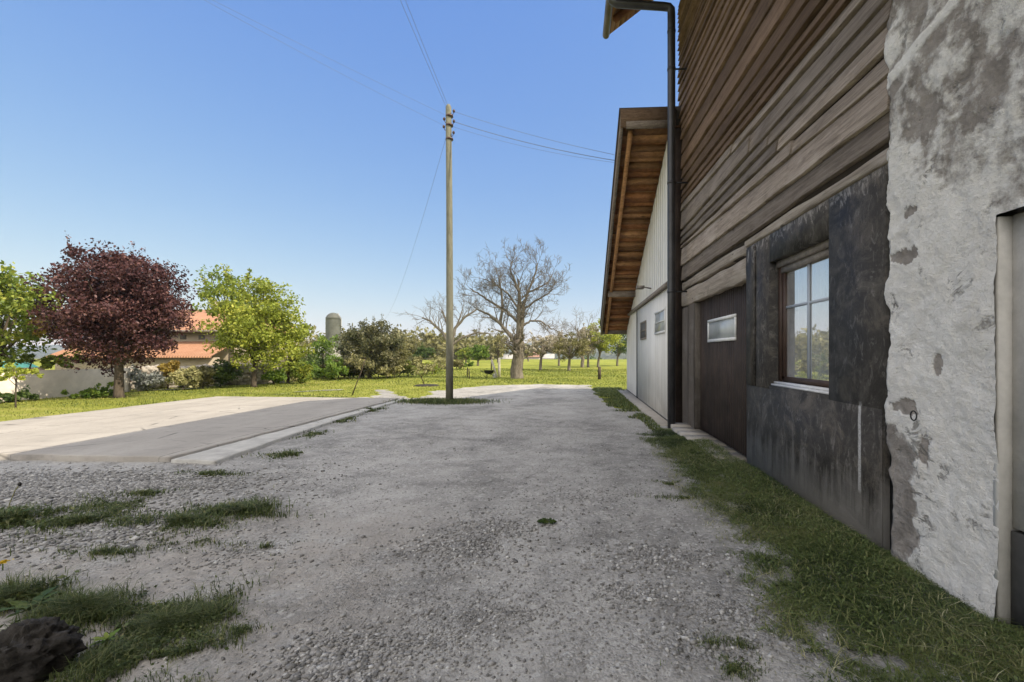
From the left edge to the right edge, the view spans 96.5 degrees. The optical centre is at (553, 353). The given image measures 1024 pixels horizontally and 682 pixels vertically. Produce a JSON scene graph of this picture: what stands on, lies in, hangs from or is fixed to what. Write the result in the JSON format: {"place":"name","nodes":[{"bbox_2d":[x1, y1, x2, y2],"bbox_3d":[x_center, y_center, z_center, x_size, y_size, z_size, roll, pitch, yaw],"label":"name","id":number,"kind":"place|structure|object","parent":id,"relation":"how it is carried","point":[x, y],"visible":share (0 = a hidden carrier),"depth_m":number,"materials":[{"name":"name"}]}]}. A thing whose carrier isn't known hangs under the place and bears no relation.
{"place":"outdoors","nodes":[
{"label":"outdoors","id":0,"kind":"place"},
{"bbox_2d":[0,387,207,402],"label":"footpath","id":1,"kind":"structure","parent":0,"point":[128,391],"depth_m":19.62,"materials":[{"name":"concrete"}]},
{"bbox_2d":[0,368,626,421],"bbox_3d":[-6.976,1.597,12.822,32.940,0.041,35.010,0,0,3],"label":"lawn","id":2,"kind":"structure","parent":0,"point":[29,410],"depth_m":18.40,"materials":[{"name":"green plant"}]},
{"bbox_2d":[0,385,39,401],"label":"garden shrub","id":3,"kind":"object","parent":2,"relation":"on","point":[10,397],"visible":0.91,"depth_m":14.88,"materials":[{"name":"green plant"}]},
{"bbox_2d":[0,362,43,407],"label":"young tree","id":4,"kind":"object","parent":2,"relation":"on","point":[12,373],"visible":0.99,"depth_m":13.17,"materials":[{"name":"green plant"}]},
{"bbox_2d":[0,260,68,366],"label":"leafy tree","id":5,"kind":"object","parent":2,"relation":"on","point":[12,310],"visible":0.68,"depth_m":16.31,"materials":[{"name":"green plant"}]},
{"bbox_2d":[0,346,86,368],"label":"garden shrub","id":6,"kind":"object","parent":2,"relation":"on","point":[47,362],"visible":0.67,"depth_m":17.46,"materials":[{"name":"green plant"}]},
{"bbox_2d":[0,368,129,401],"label":"garden wall","id":7,"kind":"structure","parent":2,"relation":"on","point":[52,383],"depth_m":16.54,"materials":[{"name":"concrete"}]},
{"bbox_2d":[60,381,113,398],"bbox_3d":[-16.407,1.337,16.186,1.256,0.626,1.266,0,0,3],"label":"garden shrub","id":8,"kind":"object","parent":2,"relation":"on","point":[89,392],"visible":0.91,"depth_m":16.08,"materials":[{"name":"green plant"}]},
{"bbox_2d":[19,231,200,397],"bbox_3d":[-15.544,-1.314,16.253,4.647,5.928,4.298,0,0,3],"label":"purple tree","id":9,"kind":"object","parent":2,"relation":"on","point":[117,300],"visible":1,"depth_m":15.58,"materials":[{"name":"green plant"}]},
{"bbox_2d":[127,363,166,390],"bbox_3d":[-17.331,1.012,19.359,1.468,1.275,1.418,0,0,-30],"label":"garden shrub","id":10,"kind":"object","parent":2,"relation":"on","point":[143,381],"visible":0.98,"depth_m":19.09,"materials":[{"name":"white plant"}]},
{"bbox_2d":[157,360,179,388],"bbox_3d":[-16.930,0.972,20.087,0.864,1.357,0.832,0,0,3],"label":"young tree","id":11,"kind":"object","parent":2,"relation":"on","point":[173,366],"visible":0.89,"depth_m":19.95,"materials":[{"name":"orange plant"}]},
{"bbox_2d":[164,365,203,389],"bbox_3d":[-15.896,1.093,19.712,1.074,1.113,1.371,0,0,33],"label":"garden shrub","id":12,"kind":"object","parent":2,"relation":"on","point":[184,377],"visible":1,"depth_m":19.63,"materials":[{"name":"beige plant"}]},
{"bbox_2d":[0,396,399,461],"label":"concrete pad","id":13,"kind":"object","parent":2,"relation":"on","point":[164,432],"visible":1,"depth_m":9.44,"materials":[{"name":"concrete"}]},
{"bbox_2d":[191,365,217,388],"bbox_3d":[-15.710,1.093,20.560,1.395,1.114,1.270,0,0,3],"label":"garden shrub","id":14,"kind":"object","parent":2,"relation":"on","point":[208,373],"visible":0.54,"depth_m":20.46,"materials":[{"name":"green plant"}]},
{"bbox_2d":[125,363,284,389],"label":"rubble wall","id":15,"kind":"structure","parent":2,"relation":"on","point":[245,379],"depth_m":22.68,"materials":[{"name":"stone"}]},
{"bbox_2d":[190,263,258,362],"bbox_3d":[-17.740,-1.632,24.795,3.415,6.565,2.982,0,0,-31],"label":"leafy tree","id":16,"kind":"object","parent":2,"relation":"on","point":[211,291],"visible":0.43,"depth_m":24.39,"materials":[{"name":"green plant"}]},
{"bbox_2d":[212,359,243,386],"bbox_3d":[-15.233,0.934,21.309,1.269,1.431,1.498,0,0,-36],"label":"garden shrub","id":17,"kind":"object","parent":2,"relation":"on","point":[226,371],"visible":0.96,"depth_m":21.13,"materials":[{"name":"green plant"}]},
{"bbox_2d":[191,276,308,386],"bbox_3d":[-13.957,-1.018,21.333,4.663,5.336,4.486,0,0,3],"label":"leafy tree","id":18,"kind":"object","parent":2,"relation":"on","point":[243,326],"visible":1,"depth_m":20.83,"materials":[{"name":"green plant"}]},
{"bbox_2d":[260,368,287,383],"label":"garden shrub","id":19,"kind":"object","parent":2,"relation":"on","point":[277,376],"visible":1,"depth_m":22.63,"materials":[{"name":"green plant"}]},
{"bbox_2d":[266,323,314,383],"bbox_3d":[-13.687,0.000,23.740,2.438,3.300,2.165,0,0,3],"label":"leafy tree","id":20,"kind":"object","parent":2,"relation":"on","point":[297,356],"visible":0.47,"depth_m":23.75,"materials":[{"name":"green plant"}]},
{"bbox_2d":[284,372,298,381],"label":"hedge bush","id":21,"kind":"object","parent":2,"relation":"on","point":[293,379],"visible":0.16,"depth_m":24.78,"materials":[{"name":"green plant"}]},
{"bbox_2d":[288,360,312,383],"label":"garden shrub","id":22,"kind":"object","parent":2,"relation":"on","point":[302,374],"visible":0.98,"depth_m":23.56,"materials":[{"name":"green plant"}]},
{"bbox_2d":[305,361,314,380],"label":"hedge bush","id":23,"kind":"object","parent":2,"relation":"on","point":[312,374],"visible":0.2,"depth_m":26.33,"materials":[{"name":"green plant"}]},
{"bbox_2d":[302,354,326,374],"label":"garden shrub","id":24,"kind":"object","parent":2,"relation":"on","point":[310,358],"visible":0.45,"depth_m":28.26,"materials":[{"name":"green plant"}]},
{"bbox_2d":[311,360,323,378],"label":"hedge bush","id":25,"kind":"object","parent":2,"relation":"on","point":[317,372],"visible":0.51,"depth_m":27.40,"materials":[{"name":"green plant"}]},
{"bbox_2d":[309,333,342,361],"bbox_3d":[-15.217,0.108,30.213,2.137,3.084,2.191,0,0,34],"label":"garden shrub","id":26,"kind":"object","parent":2,"relation":"on","point":[324,349],"visible":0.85,"depth_m":29.97,"materials":[{"name":"green plant"}]},
{"bbox_2d":[320,358,348,379],"bbox_3d":[-12.943,0.956,26.943,1.874,1.388,1.462,0,0,28],"label":"garden shrub","id":27,"kind":"object","parent":2,"relation":"on","point":[329,371],"visible":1,"depth_m":26.69,"materials":[{"name":"green plant"}]},
{"bbox_2d":[331,359,351,377],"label":"hedge bush","id":28,"kind":"object","parent":2,"relation":"on","point":[337,361],"visible":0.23,"depth_m":28.41,"materials":[{"name":"green plant"}]},
{"bbox_2d":[343,365,360,376],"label":"hedge bush","id":29,"kind":"object","parent":2,"relation":"on","point":[351,374],"visible":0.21,"depth_m":29.01,"materials":[{"name":"green plant"}]},
{"bbox_2d":[346,357,364,376],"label":"garden shrub","id":30,"kind":"object","parent":2,"relation":"on","point":[355,373],"visible":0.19,"depth_m":28.73,"materials":[{"name":"green plant"}]},
{"bbox_2d":[344,351,376,394],"bbox_3d":[-7.341,0.775,17.388,0.796,1.724,1.091,0,0,43],"label":"leaning sapling","id":31,"kind":"object","parent":2,"relation":"on","point":[359,361],"visible":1,"depth_m":17.33,"materials":[{"name":"green plant"}]},
{"bbox_2d":[354,366,366,377],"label":"hedge bush","id":32,"kind":"object","parent":2,"relation":"on","point":[362,373],"visible":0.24,"depth_m":29.06,"materials":[{"name":"green plant"}]},
{"bbox_2d":[334,314,406,378],"bbox_3d":[-11.397,-0.463,28.520,4.092,4.226,3.537,0,0,30],"label":"olive tree","id":33,"kind":"object","parent":2,"relation":"on","point":[370,339],"visible":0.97,"depth_m":27.88,"materials":[{"name":"green plant"}]},
{"bbox_2d":[373,363,402,377],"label":"garden shrub","id":34,"kind":"object","parent":2,"relation":"on","point":[381,370],"visible":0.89,"depth_m":28.28,"materials":[{"name":"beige plant"}]},
{"bbox_2d":[380,341,412,377],"bbox_3d":[-10.088,0.368,29.406,2.295,2.565,2.243,0,0,3],"label":"garden shrub","id":35,"kind":"object","parent":2,"relation":"on","point":[404,356],"visible":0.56,"depth_m":29.06,"materials":[{"name":"green plant"}]},
{"bbox_2d":[411,357,427,383],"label":"leaning sapling","id":36,"kind":"object","parent":2,"relation":"on","point":[417,371],"visible":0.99,"depth_m":23.27,"materials":[{"name":"green plant"}]},
{"bbox_2d":[415,384,438,386],"bbox_3d":[-6.191,1.570,22.261,1.365,0.100,1.400,0,0,3],"label":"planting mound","id":37,"kind":"object","parent":2,"relation":"on","point":[425,385],"visible":0.85,"depth_m":21.86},
{"bbox_2d":[482,370,495,377],"bbox_3d":[-4.179,1.355,29.260,1.054,0.501,0.409,0,0,3],"label":"wheelbarrow","id":38,"kind":"object","parent":2,"relation":"on","point":[487,372],"visible":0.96,"depth_m":29.11,"materials":[{"name":"black metal"}]},
{"bbox_2d":[491,359,497,377],"bbox_3d":[-3.783,1.041,29.265,0.487,1.258,0.150,0,0,3],"label":"wooden stake","id":39,"kind":"object","parent":2,"relation":"on","point":[494,369],"visible":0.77,"depth_m":29.21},
{"bbox_2d":[498,358,500,376],"bbox_3d":[-3.576,0.990,30.118,0.166,1.321,0.166,0,0,25],"label":"wooden stake","id":40,"kind":"object","parent":2,"relation":"on","point":[499,372],"visible":0.77,"depth_m":30.05,"materials":[{"name":"wood"}]},
{"bbox_2d":[453,234,580,378],"bbox_3d":[-2.103,-2.905,28.340,8.260,9.063,3.246,0,0,-3],"label":"bare tree","id":41,"kind":"object","parent":2,"relation":"on","point":[517,345],"visible":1,"depth_m":28.29,"materials":[{"name":"grey plant"}]},
{"bbox_2d":[598,367,600,378],"bbox_3d":[2.811,1.236,27.676,0.185,0.828,0.185,0,0,25],"label":"short post","id":42,"kind":"object","parent":2,"relation":"on","point":[599,372],"visible":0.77,"depth_m":27.60,"materials":[{"name":"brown wood"}]},
{"bbox_2d":[593,386,663,430],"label":"barn verge grass","id":43,"kind":"structure","parent":2,"relation":"on","point":[611,402],"depth_m":14.03,"materials":[{"name":"plant"}]},
{"bbox_2d":[600,106,733,420],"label":"white barn","id":44,"kind":"structure","parent":2,"relation":"on","point":[634,303],"depth_m":12.41,"materials":[{"name":"paint"}]},
{"bbox_2d":[640,320,645,339],"bbox_3d":[2.797,-0.700,14.161,0.026,0.560,1.200,0,0,3],"label":"window","id":45,"kind":"structure","parent":44,"relation":"in","point":[643,324],"depth_m":14.10,"materials":[{"name":"glass"}]},
{"bbox_2d":[637,290,666,417],"bbox_3d":[2.754,0.025,12.967,0.023,2.950,5.470,0,0,3],"label":"sliding door","id":46,"kind":"structure","parent":44,"relation":"in","point":[651,351],"depth_m":12.46,"materials":[{"name":"white"}]},
{"bbox_2d":[654,307,664,334],"bbox_3d":[2.627,-0.770,11.266,0.027,0.580,1.400,0,0,3],"label":"window","id":47,"kind":"structure","parent":44,"relation":"in","point":[659,316],"depth_m":11.29,"materials":[{"name":"glass"}]},
{"bbox_2d":[3,359,626,377],"bbox_3d":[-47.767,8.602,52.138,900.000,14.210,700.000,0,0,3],"label":"meadow","id":48,"kind":"structure","parent":0,"point":[604,364],"depth_m":58.09,"materials":[{"name":"green plant"}]},
{"bbox_2d":[47,301,297,369],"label":"tiled house","id":49,"kind":"structure","parent":48,"relation":"on","point":[190,351],"depth_m":33.58,"materials":[{"name":"orange tile"}]},
{"bbox_2d":[321,354,342,364],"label":"hedge bush","id":50,"kind":"object","parent":48,"relation":"on","point":[329,360],"visible":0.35,"depth_m":34.01,"materials":[{"name":"green plant"}]},
{"bbox_2d":[325,313,341,358],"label":"silo","id":51,"kind":"object","parent":48,"relation":"on","point":[333,321],"visible":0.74,"depth_m":61.20,"materials":[{"name":"metal"}]},
{"bbox_2d":[299,324,511,359],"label":"distant wood","id":52,"kind":"object","parent":48,"relation":"on","point":[436,342],"visible":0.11,"depth_m":104.50,"materials":[{"name":"green plant"}]},
{"bbox_2d":[395,336,417,357],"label":"orchard tree","id":53,"kind":"object","parent":48,"relation":"on","point":[411,346],"visible":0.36,"depth_m":60.06,"materials":[{"name":"green plant"}]},
{"bbox_2d":[401,360,416,375],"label":"hedge bush","id":54,"kind":"object","parent":48,"relation":"on","point":[408,369],"visible":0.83,"depth_m":30.87,"materials":[{"name":"green plant"}]},
{"bbox_2d":[412,355,423,374],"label":"hedge bush","id":55,"kind":"object","parent":48,"relation":"on","point":[419,358],"visible":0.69,"depth_m":32.94,"materials":[{"name":"green plant"}]},
{"bbox_2d":[413,342,435,362],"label":"orchard tree","id":56,"kind":"object","parent":48,"relation":"on","point":[423,351],"visible":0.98,"depth_m":67.63,"materials":[{"name":"green plant"}]},
{"bbox_2d":[418,361,443,373],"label":"garden shrub","id":57,"kind":"object","parent":48,"relation":"on","point":[430,367],"visible":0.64,"depth_m":33.76,"materials":[{"name":"green plant"}]},
{"bbox_2d":[424,361,443,373],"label":"hedge bush","id":58,"kind":"object","parent":48,"relation":"on","point":[437,368],"visible":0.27,"depth_m":35.05,"materials":[{"name":"green plant"}]},
{"bbox_2d":[429,353,445,364],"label":"garden shrub","id":59,"kind":"object","parent":48,"relation":"on","point":[442,361],"visible":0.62,"depth_m":43.87,"materials":[{"name":"green plant"}]},
{"bbox_2d":[393,288,501,356],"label":"bare tree","id":60,"kind":"object","parent":48,"relation":"on","point":[443,317],"visible":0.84,"depth_m":60.10,"materials":[{"name":"grey plant"}]},
{"bbox_2d":[453,358,464,369],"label":"hedge bush","id":61,"kind":"object","parent":48,"relation":"on","point":[458,363],"visible":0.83,"depth_m":42.57,"materials":[{"name":"green plant"}]},
{"bbox_2d":[454,344,471,362],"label":"orchard tree","id":62,"kind":"object","parent":48,"relation":"on","point":[460,353],"visible":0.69,"depth_m":72.72,"materials":[{"name":"green plant"}]},
{"bbox_2d":[457,358,474,368],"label":"hedge bush","id":63,"kind":"object","parent":48,"relation":"on","point":[469,364],"visible":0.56,"depth_m":44.70,"materials":[{"name":"green plant"}]},
{"bbox_2d":[466,344,489,365],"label":"orchard tree","id":64,"kind":"object","parent":48,"relation":"on","point":[479,353],"visible":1,"depth_m":56.35,"materials":[{"name":"green plant"}]},
{"bbox_2d":[490,335,508,362],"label":"orchard tree","id":65,"kind":"object","parent":48,"relation":"on","point":[498,340],"visible":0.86,"depth_m":74.62,"materials":[{"name":"green plant"}]},
{"bbox_2d":[502,354,512,358],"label":"distant house","id":66,"kind":"structure","parent":48,"relation":"on","point":[505,356],"depth_m":170.65,"materials":[{"name":"paint"}]},
{"bbox_2d":[512,343,531,360],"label":"orchard tree","id":67,"kind":"object","parent":48,"relation":"on","point":[526,353],"visible":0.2,"depth_m":84.95,"materials":[{"name":"green plant"}]},
{"bbox_2d":[524,352,539,358],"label":"distant house","id":68,"kind":"structure","parent":48,"relation":"on","point":[534,357],"depth_m":135.00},
{"bbox_2d":[525,330,563,369],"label":"orchard tree","id":69,"kind":"object","parent":48,"relation":"on","point":[541,351],"visible":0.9,"depth_m":42.34,"materials":[{"name":"grey plant"}]},
{"bbox_2d":[542,354,554,358],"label":"distant house","id":70,"kind":"structure","parent":48,"relation":"on","point":[549,356],"depth_m":150.47,"materials":[{"name":"paint"}]},
{"bbox_2d":[547,329,569,365],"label":"orchard tree","id":71,"kind":"object","parent":48,"relation":"on","point":[556,341],"visible":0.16,"depth_m":56.76,"materials":[{"name":"grey plant"}]},
{"bbox_2d":[552,331,591,370],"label":"orchard tree","id":72,"kind":"object","parent":48,"relation":"on","point":[572,352],"visible":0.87,"depth_m":40.71,"materials":[{"name":"green plant"}]},
{"bbox_2d":[554,307,599,366],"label":"bare tree","id":73,"kind":"object","parent":48,"relation":"on","point":[582,356],"visible":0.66,"depth_m":48.62,"materials":[{"name":"grey plant"}]},
{"bbox_2d":[569,322,603,366],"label":"orchard tree","id":74,"kind":"object","parent":48,"relation":"on","point":[583,335],"visible":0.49,"depth_m":50.67,"materials":[{"name":"grey plant"}]},
{"bbox_2d":[585,319,626,366],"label":"orchard tree","id":75,"kind":"object","parent":48,"relation":"on","point":[602,345],"visible":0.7,"depth_m":50.52,"materials":[{"name":"green plant"}]},
{"bbox_2d":[605,334,626,365],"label":"orchard tree","id":76,"kind":"object","parent":48,"relation":"on","point":[619,351],"visible":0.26,"depth_m":56.34,"materials":[{"name":"green plant"}]},
{"bbox_2d":[603,0,1023,633],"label":"farmhouse","id":77,"kind":"object","parent":48,"relation":"on","point":[845,200],"visible":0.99,"depth_m":3.77,"materials":[{"name":"brown wood"}]},
{"bbox_2d":[699,283,746,455],"bbox_3d":[2.875,0.230,7.723,0.070,2.540,2.823,0,0,3],"label":"barn door","id":78,"kind":"structure","parent":77,"relation":"in","point":[723,386],"depth_m":7.54,"materials":[{"name":"brown wood"}]},
{"bbox_2d":[771,239,828,394],"bbox_3d":[2.728,-0.360,4.935,0.170,1.509,1.300,0,0,3],"label":"window","id":79,"kind":"structure","parent":77,"relation":"in","point":[803,276],"depth_m":5.02,"materials":[{"name":"glass"}]},
{"bbox_2d":[1013,212,1023,531],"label":"side door","id":80,"kind":"structure","parent":77,"relation":"in","point":[1018,219],"depth_m":2.53,"materials":[{"name":"grey paint"}]},
{"bbox_3d":[-26.125,1.150,22.000,1.800,0.900,1.200,0,0,3],"label":"wood pile","id":81,"kind":"object","parent":48,"relation":"on","visible":0},
{"bbox_2d":[2,361,37,370],"bbox_3d":[-26.125,0.890,22.000,2.200,1.161,1.600,0,0,3],"label":"tarpaulin","id":82,"kind":"object","parent":81,"relation":"on","point":[23,365],"visible":0.17,"depth_m":21.97,"materials":[{"name":"plastic"}]},
{"bbox_2d":[7,343,626,358],"bbox_3d":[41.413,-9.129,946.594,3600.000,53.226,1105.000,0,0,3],"label":"hills","id":83,"kind":"structure","parent":0,"point":[41,354],"depth_m":1019.83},
{"bbox_2d":[0,0,679,345],"label":"sky","id":84,"kind":"structure","parent":0,"point":[185,132],"materials":[{"name":"blue"}]},
{"bbox_2d":[389,397,509,405],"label":"grass patch","id":85,"kind":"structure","parent":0,"point":[438,401],"depth_m":14.49,"materials":[{"name":"plant"}]},
{"bbox_2d":[0,384,1023,681],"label":"gravel yard","id":86,"kind":"structure","parent":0,"point":[572,412],"depth_m":3.65,"materials":[{"name":"gravel"}]},
{"bbox_2d":[0,559,12,569],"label":"dandelion","id":87,"kind":"object","parent":86,"relation":"on","point":[2,562],"visible":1,"depth_m":3.36,"materials":[{"name":"yellow plant"}]},
{"bbox_2d":[8,482,21,507],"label":"flower stalk","id":88,"kind":"object","parent":86,"relation":"on","point":[19,484],"visible":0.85,"depth_m":4.43,"materials":[{"name":"brown plant"}]},
{"bbox_2d":[0,506,34,517],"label":"broad leaved weed","id":89,"kind":"object","parent":86,"relation":"on","point":[14,508],"visible":0.38,"depth_m":4.37,"materials":[{"name":"green plant"}]},
{"bbox_2d":[0,586,59,618],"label":"broad leaved weed","id":90,"kind":"object","parent":86,"relation":"on","point":[22,604],"visible":0.74,"depth_m":2.83,"materials":[{"name":"green plant"}]},
{"bbox_2d":[0,616,87,681],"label":"rock","id":91,"kind":"object","parent":86,"relation":"on","point":[32,649],"visible":0.99,"depth_m":2.24,"materials":[{"name":"stone"}]},
{"bbox_2d":[88,628,119,645],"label":"broad leaved weed","id":92,"kind":"object","parent":86,"relation":"on","point":[109,636],"visible":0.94,"depth_m":2.50,"materials":[{"name":"green plant"}]},
{"bbox_2d":[171,399,402,464],"bbox_3d":[-5.012,1.620,11.012,0.771,0.159,9.004,0,0,3],"label":"kerb strip","id":93,"kind":"object","parent":86,"relation":"on","point":[216,455],"visible":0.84,"depth_m":7.72,"materials":[{"name":"concrete"}]},
{"bbox_2d":[0,404,806,681],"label":"weed patches","id":94,"kind":"object","parent":86,"relation":"on","point":[153,627],"visible":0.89,"depth_m":2.83,"materials":[{"name":"green plant"}]},
{"bbox_2d":[442,104,454,398],"bbox_3d":[-3.390,-3.200,14.841,0.416,9.800,0.250,0,0,3],"label":"utility pole","id":95,"kind":"object","parent":86,"relation":"on","point":[449,291],"visible":0.95,"depth_m":14.75,"materials":[{"name":"brown wood"}]},
{"bbox_2d":[205,0,427,117],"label":"overhead wire","id":96,"kind":"object","parent":95,"relation":"attached to","point":[325,65],"visible":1,"depth_m":12.10,"materials":[{"name":"metal"}]},
{"bbox_2d":[213,0,429,107],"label":"overhead wire","id":97,"kind":"object","parent":95,"relation":"attached to","point":[305,46],"visible":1,"depth_m":11.78,"materials":[{"name":"metal"}]},
{"bbox_2d":[390,139,445,310],"bbox_3d":[-13.088,-5.394,37.397,0.009,3.220,49.115,0,0,-23],"label":"overhead wire","id":98,"kind":"object","parent":95,"relation":"attached to","point":[423,215],"visible":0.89,"depth_m":19.68,"materials":[{"name":"metal"}]},
{"bbox_2d":[400,0,446,107],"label":"overhead wire","id":99,"kind":"object","parent":95,"relation":"attached to","point":[422,52],"visible":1,"depth_m":11.90,"materials":[{"name":"metal"}]},
{"bbox_2d":[405,0,449,109],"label":"overhead wire","id":100,"kind":"object","parent":95,"relation":"attached to","point":[426,52],"visible":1,"depth_m":11.96,"materials":[{"name":"metal"}]},
{"bbox_2d":[455,127,613,162],"bbox_3d":[-0.766,-6.334,13.742,5.368,2.039,0.007,0,0,23],"label":"overhead wire","id":101,"kind":"object","parent":95,"relation":"attached to","point":[533,148],"visible":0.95,"depth_m":13.67,"materials":[{"name":"metal"}]},
{"bbox_2d":[456,122,613,160],"bbox_3d":[-0.767,-6.428,13.692,5.390,2.200,0.016,0,0,24],"label":"overhead wire","id":102,"kind":"object","parent":95,"relation":"attached to","point":[534,144],"visible":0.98,"depth_m":13.61,"materials":[{"name":"metal"}]},
{"bbox_2d":[456,112,613,154],"bbox_3d":[-0.767,-6.671,13.692,5.388,2.367,0.010,0,0,24],"label":"overhead wire","id":103,"kind":"object","parent":95,"relation":"attached to","point":[533,135],"visible":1,"depth_m":13.66,"materials":[{"name":"metal"}]},
{"bbox_2d":[26,443,885,681],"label":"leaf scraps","id":104,"kind":"object","parent":86,"relation":"on","point":[519,547],"visible":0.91,"depth_m":3.79,"materials":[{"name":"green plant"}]},
{"bbox_2d":[537,517,556,523],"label":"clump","id":105,"kind":"object","parent":86,"relation":"on","point":[550,520],"visible":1,"depth_m":4.28,"materials":[{"name":"green plant"}]},
{"bbox_2d":[618,390,666,425],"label":"barn kerb","id":106,"kind":"structure","parent":86,"relation":"on","point":[648,411],"depth_m":12.77,"materials":[{"name":"concrete"}]},
{"bbox_2d":[671,423,746,461],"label":"door paving","id":107,"kind":"structure","parent":86,"relation":"on","point":[687,430],"depth_m":8.18,"materials":[{"name":"concrete"}]},
{"bbox_2d":[632,428,1023,681],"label":"mown grass strip","id":108,"kind":"object","parent":86,"relation":"on","point":[968,615],"visible":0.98,"depth_m":2.94,"materials":[{"name":"plant"}]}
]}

